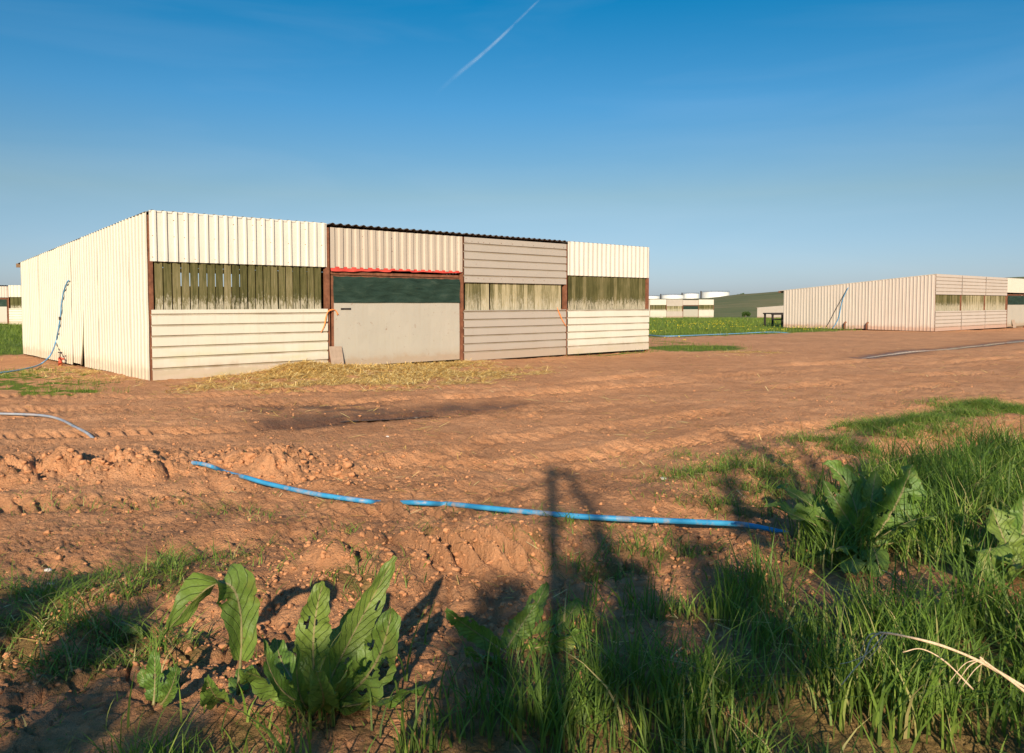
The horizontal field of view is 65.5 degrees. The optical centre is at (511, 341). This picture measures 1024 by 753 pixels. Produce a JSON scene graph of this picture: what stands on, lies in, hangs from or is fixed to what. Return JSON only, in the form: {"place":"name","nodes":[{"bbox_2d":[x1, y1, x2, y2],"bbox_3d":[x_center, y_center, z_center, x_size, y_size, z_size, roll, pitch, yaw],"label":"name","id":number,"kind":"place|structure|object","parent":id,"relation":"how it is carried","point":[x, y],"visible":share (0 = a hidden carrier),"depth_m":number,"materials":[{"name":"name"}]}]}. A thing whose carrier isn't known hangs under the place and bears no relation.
{"place":"outdoors","nodes":[
{"label":"outdoors","id":0,"kind":"place"},
{"bbox_2d":[0,316,861,395],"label":"field grass","id":1,"kind":"structure","parent":0,"point":[673,324],"depth_m":44.16,"materials":[{"name":"green plant"}]},
{"bbox_2d":[0,318,1023,752],"bbox_3d":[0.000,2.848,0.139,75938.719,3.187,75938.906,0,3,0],"label":"ground","id":2,"kind":"structure","parent":0,"point":[820,366],"depth_m":5.95,"materials":[{"name":"soil"}]},
{"bbox_2d":[0,285,21,323],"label":"livestock shed","id":3,"kind":"structure","parent":2,"relation":"on","point":[10,305],"depth_m":66.44,"materials":[{"name":"metal"}]},
{"bbox_2d":[0,413,94,437],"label":"water pipe","id":4,"kind":"object","parent":2,"relation":"on","point":[64,421],"visible":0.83,"depth_m":10.27,"materials":[{"name":"white plastic"}]},
{"bbox_2d":[58,352,64,365],"bbox_3d":[-11.050,0.426,19.515,0.146,0.345,0.095,0,3,0],"label":"standpipe valve","id":5,"kind":"object","parent":2,"relation":"on","point":[60,358],"visible":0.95,"depth_m":19.50,"materials":[{"name":"paint"}]},
{"bbox_2d":[102,603,142,639],"bbox_3d":[-1.812,1.290,3.651,0.364,0.176,0.100,1,3,19],"label":"dock plant","id":6,"kind":"object","parent":2,"relation":"on","point":[133,629],"visible":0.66,"depth_m":3.59,"materials":[{"name":"green plant"}]},
{"bbox_2d":[137,649,180,707],"bbox_3d":[-1.348,1.254,3.039,0.154,0.229,0.469,-1,3,-24],"label":"dock plant","id":7,"kind":"object","parent":2,"relation":"on","point":[158,691],"visible":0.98,"depth_m":2.95,"materials":[{"name":"green plant"}]},
{"bbox_2d":[162,563,259,709],"bbox_3d":[-1.119,1.107,2.955,0.361,0.552,0.618,0,3,0],"label":"dock plant","id":8,"kind":"object","parent":2,"relation":"on","point":[237,588],"visible":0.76,"depth_m":2.95,"materials":[{"name":"green plant"}]},
{"bbox_2d":[16,210,649,380],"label":"livestock shed","id":9,"kind":"structure","parent":2,"relation":"on","point":[131,307],"depth_m":18.44,"materials":[{"name":"metal"}]},
{"bbox_2d":[0,280,68,372],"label":"hose","id":10,"kind":"object","parent":9,"relation":"attached to","point":[60,319],"depth_m":19.44,"materials":[{"name":"plastic"}]},
{"bbox_2d":[321,309,338,331],"bbox_3d":[-4.066,-0.461,17.788,0.447,0.527,0.042,-3,4,-42],"label":"baler twine","id":11,"kind":"object","parent":9,"relation":"attached to","point":[326,317],"visible":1,"depth_m":17.71,"materials":[{"name":"orange plastic"}]},
{"bbox_2d":[239,555,426,715],"bbox_3d":[-0.725,1.072,2.922,0.555,0.581,0.858,-2,3,-29],"label":"dock plant","id":12,"kind":"object","parent":2,"relation":"on","point":[355,627],"visible":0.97,"depth_m":2.86,"materials":[{"name":"green plant"}]},
{"bbox_2d":[329,346,343,364],"bbox_3d":[-3.929,0.380,17.869,0.314,0.557,0.026,-3,-9,-42],"label":"board","id":13,"kind":"object","parent":2,"relation":"on","point":[336,355],"visible":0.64,"depth_m":17.86,"materials":[{"name":"beige wood"}]},
{"bbox_2d":[340,416,430,421],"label":"puddle","id":14,"kind":"object","parent":2,"relation":"on","point":[409,417],"visible":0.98,"depth_m":10.35,"materials":[{"name":"brown liquid"}]},
{"bbox_2d":[188,461,788,532],"bbox_3d":[-0.908,1.182,6.179,6.118,0.217,0.807,1,3,26],"label":"water pipe","id":15,"kind":"object","parent":2,"relation":"on","point":[529,511],"visible":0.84,"depth_m":5.45,"materials":[{"name":"blue plastic"}]},
{"bbox_2d":[0,349,1020,744],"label":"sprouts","id":16,"kind":"object","parent":2,"relation":"on","point":[230,671],"visible":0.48,"depth_m":4.00,"materials":[{"name":"green plant"}]},
{"bbox_2d":[0,381,1021,694],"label":"soil crumbs","id":17,"kind":"object","parent":2,"relation":"on","point":[322,553],"visible":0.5,"depth_m":4.50,"materials":[{"name":"brown soil"}]},
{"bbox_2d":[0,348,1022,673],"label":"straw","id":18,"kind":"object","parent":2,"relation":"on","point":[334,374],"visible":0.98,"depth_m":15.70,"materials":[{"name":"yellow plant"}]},
{"bbox_2d":[445,581,586,662],"bbox_3d":[0.107,1.211,3.382,0.476,0.253,0.860,2,4,37],"label":"dock plant","id":19,"kind":"object","parent":2,"relation":"on","point":[465,628],"visible":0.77,"depth_m":3.40,"materials":[{"name":"green plant"}]},
{"bbox_2d":[649,299,713,317],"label":"livestock shed","id":20,"kind":"structure","parent":2,"relation":"on","point":[671,308],"depth_m":143.07,"materials":[{"name":"metal"}]},
{"bbox_2d":[650,332,785,336],"bbox_3d":[9.734,-0.392,40.871,10.888,0.244,4.565,-3,4,-42],"label":"water pipe","id":21,"kind":"object","parent":2,"relation":"on","point":[718,334],"visible":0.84,"depth_m":38.38,"materials":[{"name":"plastic"}]},
{"bbox_2d":[653,320,819,339],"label":"field dandelions","id":22,"kind":"object","parent":2,"relation":"on","point":[722,323],"visible":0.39,"depth_m":54.54,"materials":[{"name":"yellow plant"}]},
{"bbox_2d":[757,306,783,317],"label":"livestock shed","id":23,"kind":"structure","parent":2,"relation":"on","point":[771,309],"depth_m":194.75,"materials":[{"name":"metal"}]},
{"bbox_2d":[763,313,782,325],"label":"steel stand","id":24,"kind":"object","parent":2,"relation":"on","point":[773,319],"visible":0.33,"depth_m":59.32,"materials":[{"name":"black metal"}]},
{"bbox_2d":[765,460,943,576],"bbox_3d":[1.928,0.957,4.469,0.882,0.491,0.836,-1,3,-25],"label":"dock plant","id":25,"kind":"object","parent":2,"relation":"on","point":[844,475],"visible":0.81,"depth_m":4.55,"materials":[{"name":"green plant"}]},
{"bbox_2d":[778,274,1023,331],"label":"livestock shed","id":26,"kind":"structure","parent":2,"relation":"on","point":[938,302],"depth_m":48.53,"materials":[{"name":"metal"}]},
{"bbox_2d":[832,287,848,328],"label":"hose","id":27,"kind":"object","parent":26,"relation":"attached to","point":[840,307],"depth_m":49.33,"materials":[{"name":"blue plastic"}]},
{"bbox_2d":[863,341,1023,358],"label":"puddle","id":28,"kind":"object","parent":2,"relation":"on","point":[947,348],"visible":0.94,"depth_m":27.59,"materials":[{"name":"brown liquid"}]},
{"bbox_2d":[963,498,1023,590],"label":"dock plant","id":29,"kind":"object","parent":2,"relation":"on","point":[1005,528],"visible":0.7,"depth_m":3.87,"materials":[{"name":"green plant"}]},
{"bbox_2d":[0,394,1023,709],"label":"tuft grass","id":30,"kind":"structure","parent":0,"point":[962,408],"depth_m":4.55,"materials":[{"name":"green plant"}]},
{"bbox_2d":[0,0,1023,297],"label":"sky","id":31,"kind":"structure","parent":0,"point":[752,146],"materials":[{"name":"blue"}]},
{"bbox_2d":[64,388,1023,752],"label":"verge grass","id":32,"kind":"structure","parent":0,"point":[970,470],"depth_m":2.89,"materials":[{"name":"green plant"}]},
{"bbox_2d":[841,632,1023,687],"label":"dead stalk","id":33,"kind":"object","parent":32,"relation":"on","point":[939,645],"visible":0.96,"depth_m":2.30,"materials":[{"name":"beige plant"}]},
{"bbox_2d":[904,648,972,689],"bbox_3d":[1.285,0.988,2.401,0.216,0.128,0.006,0,3,0],"label":"dead stalk","id":34,"kind":"object","parent":32,"relation":"on","point":[963,679],"visible":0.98,"depth_m":2.40,"materials":[{"name":"beige plant"}]},
{"bbox_2d":[949,656,1023,692],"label":"dead stalk","id":35,"kind":"object","parent":32,"relation":"on","point":[1002,674],"visible":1,"depth_m":2.19,"materials":[{"name":"beige plant"}]},
{"bbox_2d":[688,277,1023,317],"bbox_3d":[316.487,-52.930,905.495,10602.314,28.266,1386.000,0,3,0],"label":"hill","id":36,"kind":"structure","parent":0,"point":[732,306],"depth_m":290.43,"materials":[{"name":"green plant"}]},
{"bbox_2d":[649,295,659,298],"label":"storage tank","id":37,"kind":"object","parent":36,"relation":"on","point":[654,296],"visible":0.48,"depth_m":850.51,"materials":[{"name":"metal"}]},
{"bbox_2d":[660,294,683,298],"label":"storage tank","id":38,"kind":"object","parent":36,"relation":"on","point":[671,296],"visible":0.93,"depth_m":769.35,"materials":[{"name":"metal"}]},
{"bbox_2d":[681,293,698,298],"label":"storage tank","id":39,"kind":"object","parent":36,"relation":"on","point":[690,295],"visible":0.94,"depth_m":811.67,"materials":[{"name":"metal"}]},
{"bbox_2d":[700,291,729,297],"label":"storage tank","id":40,"kind":"object","parent":36,"relation":"on","point":[711,294],"visible":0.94,"depth_m":748.24,"materials":[{"name":"metal"}]},
{"bbox_2d":[742,311,750,316],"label":"bush","id":41,"kind":"object","parent":36,"relation":"on","point":[747,313],"visible":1,"depth_m":213.85,"materials":[{"name":"green plant"}]}
]}

